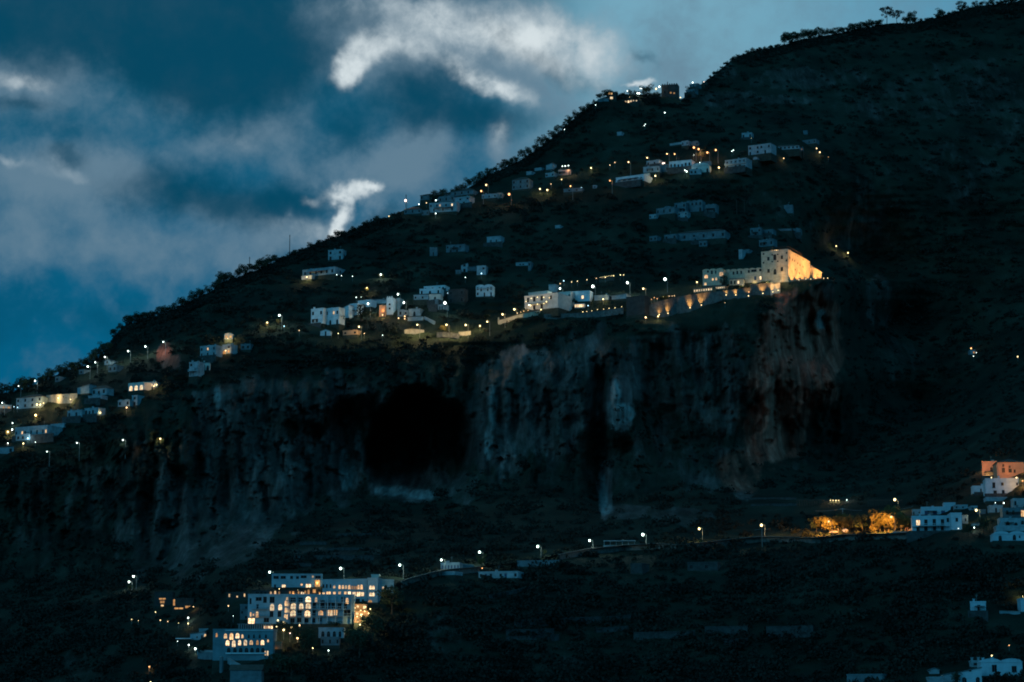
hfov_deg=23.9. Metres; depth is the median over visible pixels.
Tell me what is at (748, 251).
terrace
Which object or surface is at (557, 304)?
villa hotel
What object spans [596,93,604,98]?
tree
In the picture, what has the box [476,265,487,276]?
house
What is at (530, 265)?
tower house
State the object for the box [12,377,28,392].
tree
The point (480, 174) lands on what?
tree
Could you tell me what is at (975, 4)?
tree
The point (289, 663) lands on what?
tree
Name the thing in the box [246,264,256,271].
tree
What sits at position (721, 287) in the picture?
pergola restaurant
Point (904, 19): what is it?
tree
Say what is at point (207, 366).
house
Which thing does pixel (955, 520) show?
house
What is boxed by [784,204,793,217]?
house
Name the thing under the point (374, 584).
hotel corner block
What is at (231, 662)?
path parapet
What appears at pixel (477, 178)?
tree
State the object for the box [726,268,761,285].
cloister wing
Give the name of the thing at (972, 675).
villa wing
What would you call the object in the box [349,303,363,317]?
house
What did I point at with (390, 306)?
tower house
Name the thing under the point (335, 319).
house
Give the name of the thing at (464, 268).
chapel
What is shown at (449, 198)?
house
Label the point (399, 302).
house
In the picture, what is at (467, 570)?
road wall
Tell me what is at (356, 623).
hotel terrace
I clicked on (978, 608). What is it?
cottage
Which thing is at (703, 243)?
house
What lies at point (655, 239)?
shed
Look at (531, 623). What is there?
terrace wall
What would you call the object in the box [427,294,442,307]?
villa
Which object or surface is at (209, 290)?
tree
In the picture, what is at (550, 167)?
barn
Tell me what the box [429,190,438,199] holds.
tree
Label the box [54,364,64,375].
tree
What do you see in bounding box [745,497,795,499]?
terrace wall
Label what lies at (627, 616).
terrace wall
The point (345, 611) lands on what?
window
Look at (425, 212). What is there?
house
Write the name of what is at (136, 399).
tower house
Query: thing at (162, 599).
hotel annex
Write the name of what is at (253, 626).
gallery
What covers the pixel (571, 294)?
villa hotel
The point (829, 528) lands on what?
bush
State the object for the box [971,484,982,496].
house
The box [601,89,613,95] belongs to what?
tree
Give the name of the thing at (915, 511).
villa
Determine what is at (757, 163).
hut
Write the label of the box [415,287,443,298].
villa
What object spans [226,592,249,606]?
hotel annex
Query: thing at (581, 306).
glasshouse
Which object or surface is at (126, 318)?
tree
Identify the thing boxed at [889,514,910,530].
tree
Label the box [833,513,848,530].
tree
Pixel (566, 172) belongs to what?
house
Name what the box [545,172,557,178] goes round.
house
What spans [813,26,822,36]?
tree
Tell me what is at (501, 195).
house
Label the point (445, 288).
villa
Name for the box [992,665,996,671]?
window
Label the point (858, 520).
tree
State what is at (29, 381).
tree
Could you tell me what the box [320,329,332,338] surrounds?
hut
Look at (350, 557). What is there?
terrace wall
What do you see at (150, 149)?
sky
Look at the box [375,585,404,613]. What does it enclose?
tree
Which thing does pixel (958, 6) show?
pine tree
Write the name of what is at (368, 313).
tree
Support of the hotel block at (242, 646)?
on the mountainside
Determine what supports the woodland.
on the mountainside
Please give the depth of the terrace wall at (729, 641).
874.88 m
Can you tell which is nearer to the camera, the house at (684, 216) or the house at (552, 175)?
the house at (684, 216)
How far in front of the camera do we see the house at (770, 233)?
1483.27 m
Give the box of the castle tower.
[661,83,678,99]
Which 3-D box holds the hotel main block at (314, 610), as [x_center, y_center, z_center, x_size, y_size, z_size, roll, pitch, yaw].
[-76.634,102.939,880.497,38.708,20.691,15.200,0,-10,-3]
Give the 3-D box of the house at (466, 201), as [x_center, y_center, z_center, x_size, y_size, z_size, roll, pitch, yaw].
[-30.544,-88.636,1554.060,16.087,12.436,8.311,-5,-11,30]
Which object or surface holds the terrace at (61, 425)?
on the mountainside
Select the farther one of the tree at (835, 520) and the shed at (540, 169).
the shed at (540, 169)
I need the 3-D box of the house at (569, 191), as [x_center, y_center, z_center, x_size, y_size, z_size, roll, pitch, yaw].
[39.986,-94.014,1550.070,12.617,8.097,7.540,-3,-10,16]
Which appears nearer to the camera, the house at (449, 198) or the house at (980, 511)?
the house at (980, 511)
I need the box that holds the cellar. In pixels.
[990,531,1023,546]
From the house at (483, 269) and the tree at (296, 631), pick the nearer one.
the tree at (296, 631)
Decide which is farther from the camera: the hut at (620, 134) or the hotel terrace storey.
the hut at (620, 134)
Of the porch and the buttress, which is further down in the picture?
the buttress
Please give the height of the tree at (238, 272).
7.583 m
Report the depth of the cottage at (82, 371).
1348.85 m
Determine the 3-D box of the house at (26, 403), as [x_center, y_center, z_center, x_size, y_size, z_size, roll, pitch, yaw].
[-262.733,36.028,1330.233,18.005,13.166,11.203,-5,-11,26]
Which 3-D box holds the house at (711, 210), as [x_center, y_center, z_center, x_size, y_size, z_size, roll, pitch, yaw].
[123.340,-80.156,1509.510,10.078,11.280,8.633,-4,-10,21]
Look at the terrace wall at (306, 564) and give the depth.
1007.73 m
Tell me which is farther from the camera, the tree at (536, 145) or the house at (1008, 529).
the tree at (536, 145)
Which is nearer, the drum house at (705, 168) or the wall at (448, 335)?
the wall at (448, 335)
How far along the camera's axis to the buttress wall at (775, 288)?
1372.48 m
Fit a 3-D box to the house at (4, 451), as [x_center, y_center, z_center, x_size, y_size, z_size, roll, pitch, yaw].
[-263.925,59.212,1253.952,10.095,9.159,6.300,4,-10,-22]
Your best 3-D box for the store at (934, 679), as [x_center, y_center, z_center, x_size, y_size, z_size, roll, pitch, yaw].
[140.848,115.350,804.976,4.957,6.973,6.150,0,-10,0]
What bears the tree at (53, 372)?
on the mountainside
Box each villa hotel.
[524,292,571,316]
[559,291,574,307]
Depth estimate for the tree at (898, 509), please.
1001.91 m
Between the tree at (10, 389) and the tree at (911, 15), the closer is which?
the tree at (10, 389)
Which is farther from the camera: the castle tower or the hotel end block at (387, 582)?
the castle tower
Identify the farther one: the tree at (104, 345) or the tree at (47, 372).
the tree at (104, 345)
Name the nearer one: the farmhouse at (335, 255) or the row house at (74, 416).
the row house at (74, 416)
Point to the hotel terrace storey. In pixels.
(314, 591)
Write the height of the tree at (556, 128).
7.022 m
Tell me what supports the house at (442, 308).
on the mountainside
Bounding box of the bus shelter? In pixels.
[603,540,635,546]
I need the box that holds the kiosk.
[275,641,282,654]
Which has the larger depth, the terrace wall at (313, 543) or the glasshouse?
the glasshouse
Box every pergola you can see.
[828,499,853,505]
[867,500,901,506]
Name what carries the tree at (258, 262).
on the mountainside
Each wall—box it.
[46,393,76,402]
[198,651,212,659]
[294,555,373,559]
[294,563,311,566]
[300,541,326,544]
[328,547,371,549]
[337,533,385,535]
[401,566,479,587]
[404,329,423,333]
[424,317,435,323]
[437,332,459,338]
[459,331,470,335]
[489,585,535,598]
[498,310,539,323]
[506,628,553,635]
[506,634,558,640]
[514,617,548,626]
[544,308,623,319]
[558,543,655,559]
[561,616,601,625]
[596,626,627,632]
[606,615,630,621]
[633,631,694,639]
[649,287,750,316]
[656,538,735,548]
[705,626,747,634]
[724,638,747,644]
[736,536,811,543]
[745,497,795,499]
[750,283,769,294]
[751,503,796,505]
[766,625,813,637]
[770,282,779,294]
[810,265,822,318]
[812,532,905,542]
[999,611,1019,613]
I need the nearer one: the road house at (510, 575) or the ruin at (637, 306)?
the road house at (510, 575)
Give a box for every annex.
[154,592,174,609]
[172,598,195,615]
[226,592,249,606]
[318,627,345,641]
[320,637,340,648]
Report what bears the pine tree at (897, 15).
on the mountainside
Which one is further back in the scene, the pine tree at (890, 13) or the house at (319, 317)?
the pine tree at (890, 13)
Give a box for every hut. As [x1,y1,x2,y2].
[224,333,234,342]
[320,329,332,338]
[371,574,379,577]
[617,131,624,136]
[630,563,648,574]
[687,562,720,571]
[738,249,745,259]
[753,156,761,167]
[942,502,955,506]
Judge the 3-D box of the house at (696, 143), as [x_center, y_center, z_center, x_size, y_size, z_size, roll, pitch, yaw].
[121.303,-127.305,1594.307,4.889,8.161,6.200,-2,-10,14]
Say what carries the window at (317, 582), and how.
in the hotel penthouse
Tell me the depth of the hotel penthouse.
942.22 m
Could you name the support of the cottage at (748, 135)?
on the mountainside
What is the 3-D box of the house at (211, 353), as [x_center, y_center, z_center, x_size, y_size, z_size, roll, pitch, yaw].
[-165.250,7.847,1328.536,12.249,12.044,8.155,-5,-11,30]
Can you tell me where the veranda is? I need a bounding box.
[729,278,744,288]
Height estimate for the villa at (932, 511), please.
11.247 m
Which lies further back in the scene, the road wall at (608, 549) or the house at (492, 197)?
the house at (492, 197)
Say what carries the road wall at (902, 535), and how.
on the road
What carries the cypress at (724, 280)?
on the mountainside
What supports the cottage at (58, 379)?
on the mountainside
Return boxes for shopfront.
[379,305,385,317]
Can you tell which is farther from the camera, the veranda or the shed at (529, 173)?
the shed at (529, 173)
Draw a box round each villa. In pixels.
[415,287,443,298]
[424,282,449,295]
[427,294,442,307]
[607,92,616,101]
[748,143,776,163]
[777,145,801,159]
[906,513,949,542]
[912,509,919,515]
[918,506,950,515]
[977,657,1021,679]
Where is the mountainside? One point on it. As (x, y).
(780, 393)
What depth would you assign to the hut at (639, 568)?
958.55 m
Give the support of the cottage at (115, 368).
on the mountainside
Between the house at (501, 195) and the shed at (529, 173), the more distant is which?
the shed at (529, 173)
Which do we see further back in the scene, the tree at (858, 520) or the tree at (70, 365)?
the tree at (70, 365)
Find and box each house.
[0,401,11,414]
[0,446,13,458]
[12,425,62,443]
[15,430,32,442]
[16,394,47,411]
[62,407,84,422]
[77,384,96,395]
[83,406,104,423]
[84,393,107,405]
[92,385,113,398]
[117,399,132,411]
[132,395,144,406]
[148,380,160,389]
[175,631,207,644]
[187,360,204,384]
[198,344,222,362]
[201,358,210,371]
[222,343,237,355]
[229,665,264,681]
[307,307,326,327]
[326,307,344,329]
[343,304,353,319]
[343,329,360,338]
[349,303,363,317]
[358,299,376,309]
[371,298,386,303]
[386,296,395,316]
[396,298,403,310]
[397,309,403,318]
[403,310,408,319]
[404,207,422,215]
[408,307,423,316]
[413,295,428,304]
[419,194,434,204]
[421,210,429,215]
[428,299,442,311]
[429,202,460,214]
[437,304,448,312]
[439,195,457,202]
[440,561,462,571]
[446,244,468,253]
[450,188,478,196]
[455,196,474,208]
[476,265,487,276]
[476,284,494,298]
[478,570,523,582]
[482,193,498,201]
[497,193,503,199]
[512,177,532,191]
[516,262,527,266]
[528,261,532,271]
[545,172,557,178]
[549,284,558,292]
[558,169,571,175]
[563,188,584,195]
[572,290,592,306]
[594,293,609,304]
[598,98,608,101]
[609,293,630,301]
[611,174,651,187]
[643,166,661,177]
[645,159,663,166]
[649,214,658,219]
[656,206,679,220]
[659,164,668,174]
[663,231,678,243]
[667,160,694,175]
[674,202,688,211]
[676,229,730,244]
[677,211,690,221]
[681,140,691,149]
[684,89,697,97]
[687,200,705,215]
[688,83,701,91]
[689,166,701,180]
[691,163,710,174]
[691,237,706,244]
[692,141,699,146]
[699,241,707,246]
[702,268,725,286]
[703,204,718,218]
[724,158,751,176]
[748,225,763,238]
[759,238,777,249]
[762,229,775,238]
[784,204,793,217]
[793,228,801,242]
[948,513,961,531]
[962,515,967,524]
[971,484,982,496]
[976,509,985,514]
[983,476,1018,496]
[987,504,1002,514]
[993,524,1023,532]
[997,512,1023,525]
[1000,505,1023,517]
[1010,498,1023,507]
[1017,598,1023,612]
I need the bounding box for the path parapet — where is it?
[197,650,240,664]
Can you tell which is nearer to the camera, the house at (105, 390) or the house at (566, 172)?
the house at (105, 390)
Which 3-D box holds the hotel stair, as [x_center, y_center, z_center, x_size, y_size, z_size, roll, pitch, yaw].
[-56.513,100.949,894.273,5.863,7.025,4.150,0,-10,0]
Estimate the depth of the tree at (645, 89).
1688.52 m
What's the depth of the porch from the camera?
1459.32 m
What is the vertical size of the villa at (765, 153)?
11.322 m
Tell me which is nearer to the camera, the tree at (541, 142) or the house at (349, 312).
the house at (349, 312)
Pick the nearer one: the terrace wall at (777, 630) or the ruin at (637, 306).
the terrace wall at (777, 630)
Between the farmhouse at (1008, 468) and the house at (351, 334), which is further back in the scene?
the house at (351, 334)
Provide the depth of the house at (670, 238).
1471.28 m
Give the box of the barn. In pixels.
[546,163,556,171]
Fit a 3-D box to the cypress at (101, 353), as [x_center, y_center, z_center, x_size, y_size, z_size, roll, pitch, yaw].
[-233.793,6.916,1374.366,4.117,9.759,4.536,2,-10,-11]
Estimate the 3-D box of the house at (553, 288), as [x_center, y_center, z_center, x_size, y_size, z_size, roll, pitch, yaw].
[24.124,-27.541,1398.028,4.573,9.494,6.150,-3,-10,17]
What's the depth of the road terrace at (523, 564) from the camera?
971.30 m
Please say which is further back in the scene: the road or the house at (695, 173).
the house at (695, 173)
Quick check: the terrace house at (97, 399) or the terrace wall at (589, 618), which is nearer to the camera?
the terrace wall at (589, 618)
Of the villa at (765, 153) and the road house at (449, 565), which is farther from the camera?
the villa at (765, 153)
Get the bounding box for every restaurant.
[128,382,151,395]
[693,286,715,293]
[713,285,727,290]
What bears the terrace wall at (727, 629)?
on the mountainside
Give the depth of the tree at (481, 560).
973.40 m
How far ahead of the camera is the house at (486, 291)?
1393.61 m
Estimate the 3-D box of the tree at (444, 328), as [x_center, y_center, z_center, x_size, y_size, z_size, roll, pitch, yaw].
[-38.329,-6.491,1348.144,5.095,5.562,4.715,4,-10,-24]
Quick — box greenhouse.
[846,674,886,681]
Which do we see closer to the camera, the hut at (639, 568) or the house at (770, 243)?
the hut at (639, 568)
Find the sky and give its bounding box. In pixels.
[0,0,1017,392]
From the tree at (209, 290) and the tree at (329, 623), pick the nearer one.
the tree at (329, 623)
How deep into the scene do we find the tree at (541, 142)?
1625.84 m
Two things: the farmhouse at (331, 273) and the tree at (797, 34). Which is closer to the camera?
the farmhouse at (331, 273)
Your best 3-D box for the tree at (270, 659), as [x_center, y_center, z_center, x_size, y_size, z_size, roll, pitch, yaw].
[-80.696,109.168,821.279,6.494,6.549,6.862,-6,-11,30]
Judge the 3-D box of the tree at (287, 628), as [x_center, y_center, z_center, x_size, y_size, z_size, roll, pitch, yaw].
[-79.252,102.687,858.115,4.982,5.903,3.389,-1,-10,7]
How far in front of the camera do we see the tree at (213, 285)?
1447.95 m
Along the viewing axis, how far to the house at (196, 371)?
1298.45 m
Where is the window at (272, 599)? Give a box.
[270,597,274,602]
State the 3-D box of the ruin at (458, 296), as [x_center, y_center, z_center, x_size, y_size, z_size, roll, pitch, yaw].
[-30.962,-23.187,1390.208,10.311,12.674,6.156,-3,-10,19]
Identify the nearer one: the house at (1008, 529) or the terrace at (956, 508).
the house at (1008, 529)
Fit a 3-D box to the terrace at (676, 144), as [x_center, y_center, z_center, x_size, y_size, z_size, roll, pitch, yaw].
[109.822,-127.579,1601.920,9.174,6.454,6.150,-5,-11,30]
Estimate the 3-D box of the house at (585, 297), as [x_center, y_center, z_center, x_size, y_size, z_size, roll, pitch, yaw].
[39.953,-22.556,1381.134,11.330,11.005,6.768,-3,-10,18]
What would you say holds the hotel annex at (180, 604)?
on the mountainside
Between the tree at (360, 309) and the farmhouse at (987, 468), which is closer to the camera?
the farmhouse at (987, 468)
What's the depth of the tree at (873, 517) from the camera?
984.17 m
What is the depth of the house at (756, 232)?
1480.21 m
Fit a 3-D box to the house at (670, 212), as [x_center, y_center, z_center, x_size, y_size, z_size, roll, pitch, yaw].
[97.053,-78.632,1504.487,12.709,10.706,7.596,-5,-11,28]
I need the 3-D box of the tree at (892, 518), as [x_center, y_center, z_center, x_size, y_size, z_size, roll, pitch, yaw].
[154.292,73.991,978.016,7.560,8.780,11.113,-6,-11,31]
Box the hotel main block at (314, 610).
[248,594,354,627]
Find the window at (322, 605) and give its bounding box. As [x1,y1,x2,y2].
[320,600,324,607]
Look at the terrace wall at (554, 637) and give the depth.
873.12 m
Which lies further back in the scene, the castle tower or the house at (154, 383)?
the castle tower
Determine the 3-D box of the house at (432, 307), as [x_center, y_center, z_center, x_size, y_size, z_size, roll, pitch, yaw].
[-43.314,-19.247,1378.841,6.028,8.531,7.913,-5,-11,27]
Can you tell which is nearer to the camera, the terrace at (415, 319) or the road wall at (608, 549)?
the road wall at (608, 549)
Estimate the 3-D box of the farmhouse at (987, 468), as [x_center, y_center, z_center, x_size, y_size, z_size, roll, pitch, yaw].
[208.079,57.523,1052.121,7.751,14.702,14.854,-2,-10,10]
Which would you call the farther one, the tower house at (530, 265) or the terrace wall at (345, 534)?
the tower house at (530, 265)
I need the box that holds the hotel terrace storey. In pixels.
[252,589,320,593]
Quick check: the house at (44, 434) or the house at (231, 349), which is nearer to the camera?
the house at (44, 434)
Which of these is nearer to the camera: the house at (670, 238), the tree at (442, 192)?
the house at (670, 238)
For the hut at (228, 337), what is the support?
on the mountainside
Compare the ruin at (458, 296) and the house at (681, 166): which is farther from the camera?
the house at (681, 166)
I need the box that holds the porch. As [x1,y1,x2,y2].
[301,275,314,281]
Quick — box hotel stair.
[355,604,366,610]
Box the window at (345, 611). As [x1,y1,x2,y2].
[344,610,350,615]
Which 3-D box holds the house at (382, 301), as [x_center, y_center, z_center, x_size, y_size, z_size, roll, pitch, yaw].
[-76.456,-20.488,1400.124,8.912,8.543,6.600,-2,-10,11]
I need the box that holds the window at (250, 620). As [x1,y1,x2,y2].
[248,618,254,623]
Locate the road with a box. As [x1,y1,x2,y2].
[404,533,900,580]
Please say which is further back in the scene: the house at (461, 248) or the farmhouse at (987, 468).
the house at (461, 248)
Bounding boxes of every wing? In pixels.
[239,604,247,623]
[322,579,367,601]
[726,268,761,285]
[957,667,981,681]
[968,657,979,667]
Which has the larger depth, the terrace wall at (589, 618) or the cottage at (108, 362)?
the cottage at (108, 362)
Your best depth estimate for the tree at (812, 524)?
1015.46 m
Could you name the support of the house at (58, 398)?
on the mountainside
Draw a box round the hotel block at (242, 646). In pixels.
[212,629,276,673]
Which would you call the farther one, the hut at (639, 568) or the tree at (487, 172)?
the tree at (487, 172)
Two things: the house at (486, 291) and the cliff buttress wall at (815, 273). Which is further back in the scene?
the cliff buttress wall at (815, 273)
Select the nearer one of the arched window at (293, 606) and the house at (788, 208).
the arched window at (293, 606)
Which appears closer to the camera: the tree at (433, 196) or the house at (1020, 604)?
the house at (1020, 604)
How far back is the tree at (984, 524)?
928.93 m
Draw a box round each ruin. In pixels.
[429,247,437,256]
[448,288,467,305]
[626,295,649,319]
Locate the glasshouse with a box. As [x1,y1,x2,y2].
[574,303,585,309]
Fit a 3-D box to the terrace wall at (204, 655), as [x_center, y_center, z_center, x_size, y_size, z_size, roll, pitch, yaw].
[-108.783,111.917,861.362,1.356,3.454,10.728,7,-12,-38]
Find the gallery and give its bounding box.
[237,623,273,628]
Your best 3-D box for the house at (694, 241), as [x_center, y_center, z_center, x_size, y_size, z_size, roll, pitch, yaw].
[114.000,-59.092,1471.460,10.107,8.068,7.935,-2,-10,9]
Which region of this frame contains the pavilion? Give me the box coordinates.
[528,291,551,294]
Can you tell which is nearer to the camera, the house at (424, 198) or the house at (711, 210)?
the house at (711, 210)
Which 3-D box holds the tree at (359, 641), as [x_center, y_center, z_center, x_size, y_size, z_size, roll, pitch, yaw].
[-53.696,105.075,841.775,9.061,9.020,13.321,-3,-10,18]
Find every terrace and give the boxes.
[50,423,65,429]
[353,617,361,629]
[355,611,368,617]
[407,316,423,322]
[441,571,462,580]
[517,560,559,568]
[622,99,640,106]
[669,142,681,146]
[745,249,752,254]
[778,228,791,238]
[803,139,819,148]
[953,505,967,511]
[983,497,1006,503]
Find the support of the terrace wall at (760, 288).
on the mountainside
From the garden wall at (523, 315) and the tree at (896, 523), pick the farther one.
the garden wall at (523, 315)
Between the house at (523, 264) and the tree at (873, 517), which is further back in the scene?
the house at (523, 264)
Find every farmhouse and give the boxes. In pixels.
[302,266,344,279]
[328,246,345,261]
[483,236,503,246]
[981,456,996,482]
[992,459,1023,477]
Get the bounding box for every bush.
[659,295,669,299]
[823,523,839,531]
[869,523,880,532]
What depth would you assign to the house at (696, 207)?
1508.63 m
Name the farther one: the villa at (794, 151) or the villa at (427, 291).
the villa at (794, 151)
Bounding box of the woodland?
[0,2,1023,681]
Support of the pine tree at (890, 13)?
on the mountainside
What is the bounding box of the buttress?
[219,656,223,672]
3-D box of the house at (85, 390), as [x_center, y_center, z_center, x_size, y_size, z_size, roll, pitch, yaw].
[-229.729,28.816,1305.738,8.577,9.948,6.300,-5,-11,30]
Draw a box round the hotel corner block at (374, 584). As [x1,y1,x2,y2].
[367,578,381,604]
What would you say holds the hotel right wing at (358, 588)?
on the mountainside
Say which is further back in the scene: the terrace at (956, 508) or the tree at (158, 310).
the tree at (158, 310)
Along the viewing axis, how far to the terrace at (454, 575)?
932.67 m
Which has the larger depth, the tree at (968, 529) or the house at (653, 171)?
the house at (653, 171)
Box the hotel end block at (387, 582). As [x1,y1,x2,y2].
[382,579,393,594]
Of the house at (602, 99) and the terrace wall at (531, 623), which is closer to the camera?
the terrace wall at (531, 623)
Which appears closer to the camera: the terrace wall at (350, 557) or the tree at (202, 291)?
the terrace wall at (350, 557)
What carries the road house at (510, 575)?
on the mountainside
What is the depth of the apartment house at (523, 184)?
1565.84 m
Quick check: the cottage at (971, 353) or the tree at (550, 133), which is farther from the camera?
the tree at (550, 133)
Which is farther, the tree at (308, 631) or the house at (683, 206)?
the house at (683, 206)
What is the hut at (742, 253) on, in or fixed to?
on the mountainside
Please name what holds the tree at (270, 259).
on the mountainside
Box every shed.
[455,270,461,274]
[467,266,476,272]
[526,171,534,175]
[534,167,543,171]
[649,236,661,242]
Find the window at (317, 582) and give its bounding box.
[315,580,319,586]
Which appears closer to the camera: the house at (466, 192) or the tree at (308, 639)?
the tree at (308, 639)
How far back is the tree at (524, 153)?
1615.52 m
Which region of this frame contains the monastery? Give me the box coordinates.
[761,246,809,289]
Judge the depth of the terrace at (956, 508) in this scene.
989.34 m
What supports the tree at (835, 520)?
on the mountainside
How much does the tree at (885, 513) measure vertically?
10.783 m
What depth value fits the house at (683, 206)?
1506.77 m
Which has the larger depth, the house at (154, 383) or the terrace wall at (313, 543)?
the house at (154, 383)
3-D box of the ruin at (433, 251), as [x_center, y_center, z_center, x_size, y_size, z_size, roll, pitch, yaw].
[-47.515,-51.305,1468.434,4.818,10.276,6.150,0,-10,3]
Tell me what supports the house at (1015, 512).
on the mountainside
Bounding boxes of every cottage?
[55,376,65,382]
[78,369,89,374]
[104,359,115,365]
[108,361,123,373]
[240,340,253,352]
[741,131,753,139]
[968,350,974,357]
[968,506,977,511]
[968,594,987,620]
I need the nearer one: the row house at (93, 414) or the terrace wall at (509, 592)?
the terrace wall at (509, 592)
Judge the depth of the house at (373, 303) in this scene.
1391.40 m
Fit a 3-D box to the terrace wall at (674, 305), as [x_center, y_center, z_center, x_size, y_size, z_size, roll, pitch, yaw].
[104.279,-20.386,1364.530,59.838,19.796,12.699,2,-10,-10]
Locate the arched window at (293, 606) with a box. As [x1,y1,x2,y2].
[291,603,295,609]
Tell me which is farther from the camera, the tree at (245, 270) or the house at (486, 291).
the tree at (245, 270)
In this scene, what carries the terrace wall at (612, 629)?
on the mountainside
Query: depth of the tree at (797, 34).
1847.40 m
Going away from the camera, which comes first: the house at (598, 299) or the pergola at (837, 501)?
the pergola at (837, 501)
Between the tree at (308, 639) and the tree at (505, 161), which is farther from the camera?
the tree at (505, 161)
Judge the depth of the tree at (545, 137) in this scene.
1625.01 m
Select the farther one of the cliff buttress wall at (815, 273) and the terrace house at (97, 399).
the cliff buttress wall at (815, 273)
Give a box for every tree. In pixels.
[0,382,10,392]
[7,386,15,391]
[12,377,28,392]
[20,376,35,384]
[42,368,54,377]
[49,369,57,375]
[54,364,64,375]
[63,361,73,369]
[77,358,87,365]
[88,350,98,358]
[88,352,95,360]
[98,341,110,350]
[109,328,121,334]
[122,316,132,322]
[155,306,165,313]
[175,297,185,304]
[187,295,194,300]
[188,290,198,298]
[194,287,207,296]
[196,642,212,651]
[204,285,212,294]
[211,281,219,288]
[215,271,227,280]
[223,272,232,279]
[235,267,243,276]
[238,264,249,276]
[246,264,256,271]
[255,257,264,265]
[258,258,268,267]
[264,255,275,262]
[264,653,281,671]
[274,653,308,678]
[275,620,287,628]
[283,622,294,638]
[292,627,305,641]
[295,632,318,654]
[302,628,315,637]
[326,621,342,626]
[342,626,365,647]
[342,630,374,655]
[354,304,367,321]
[357,615,384,640]
[361,310,371,320]
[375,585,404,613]
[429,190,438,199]
[437,188,446,196]
[439,325,447,331]
[463,177,475,187]
[473,175,481,182]
[476,171,485,179]
[476,554,486,563]
[484,167,490,174]
[497,163,506,168]
[500,159,510,165]
[517,149,528,158]
[531,141,538,148]
[534,136,544,145]
[541,134,551,140]
[547,130,556,135]
[553,125,563,133]
[572,109,579,116]
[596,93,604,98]
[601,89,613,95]
[639,84,652,93]
[780,32,790,42]
[784,31,791,42]
[787,31,795,43]
[792,31,800,39]
[800,29,808,37]
[808,518,821,532]
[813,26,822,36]
[813,516,827,532]
[819,512,847,530]
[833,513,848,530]
[835,27,844,33]
[840,514,856,531]
[847,23,854,29]
[852,513,869,530]
[868,504,895,531]
[873,507,895,531]
[873,508,904,531]
[879,6,893,17]
[883,513,901,530]
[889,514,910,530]
[891,505,901,513]
[892,10,903,22]
[897,516,910,530]
[901,17,910,22]
[906,10,916,21]
[935,8,945,18]
[950,672,961,681]
[956,1,966,7]
[961,523,974,536]
[971,1,978,6]
[975,515,990,534]
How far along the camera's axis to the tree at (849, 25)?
1890.22 m
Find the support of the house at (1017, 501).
on the mountainside
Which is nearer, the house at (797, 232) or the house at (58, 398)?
the house at (58, 398)
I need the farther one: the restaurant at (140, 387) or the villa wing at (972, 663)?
the restaurant at (140, 387)
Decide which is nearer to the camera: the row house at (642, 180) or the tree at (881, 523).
the tree at (881, 523)
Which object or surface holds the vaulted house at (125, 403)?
on the mountainside
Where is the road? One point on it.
(638, 544)
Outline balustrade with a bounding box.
[463,564,473,567]
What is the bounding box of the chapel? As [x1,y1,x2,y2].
[461,263,468,272]
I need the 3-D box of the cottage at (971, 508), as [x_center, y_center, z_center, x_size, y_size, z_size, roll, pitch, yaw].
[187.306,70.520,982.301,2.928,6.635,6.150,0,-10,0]
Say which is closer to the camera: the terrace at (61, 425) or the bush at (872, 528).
the bush at (872, 528)
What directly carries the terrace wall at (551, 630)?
on the mountainside
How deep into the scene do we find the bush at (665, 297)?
1374.81 m
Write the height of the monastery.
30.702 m
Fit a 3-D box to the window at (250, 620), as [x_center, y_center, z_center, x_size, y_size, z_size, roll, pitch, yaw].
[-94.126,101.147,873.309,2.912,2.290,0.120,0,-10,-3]
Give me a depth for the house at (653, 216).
1498.68 m
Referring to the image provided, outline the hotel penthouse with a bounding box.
[271,574,322,587]
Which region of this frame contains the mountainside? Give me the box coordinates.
[0,1,1023,681]
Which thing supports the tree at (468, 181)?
on the mountainside
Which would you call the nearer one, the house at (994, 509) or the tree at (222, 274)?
the house at (994, 509)
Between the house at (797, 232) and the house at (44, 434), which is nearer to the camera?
the house at (44, 434)
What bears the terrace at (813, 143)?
on the mountainside
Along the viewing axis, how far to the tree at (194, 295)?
1435.41 m
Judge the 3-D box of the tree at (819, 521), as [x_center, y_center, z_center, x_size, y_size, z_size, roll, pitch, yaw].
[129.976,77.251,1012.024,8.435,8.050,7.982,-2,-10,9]
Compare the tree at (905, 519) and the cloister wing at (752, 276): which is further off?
the cloister wing at (752, 276)
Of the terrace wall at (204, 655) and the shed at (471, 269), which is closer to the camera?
the terrace wall at (204, 655)
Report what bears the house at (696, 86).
on the mountainside
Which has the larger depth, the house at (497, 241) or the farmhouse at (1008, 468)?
the house at (497, 241)
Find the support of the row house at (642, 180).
on the mountainside
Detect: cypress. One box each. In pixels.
[97,345,103,358]
[719,276,727,284]
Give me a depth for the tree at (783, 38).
1834.03 m
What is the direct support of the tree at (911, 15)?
on the mountainside
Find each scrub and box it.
[0,0,1023,403]
[0,3,1023,681]
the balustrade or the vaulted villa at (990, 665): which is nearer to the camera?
the vaulted villa at (990, 665)

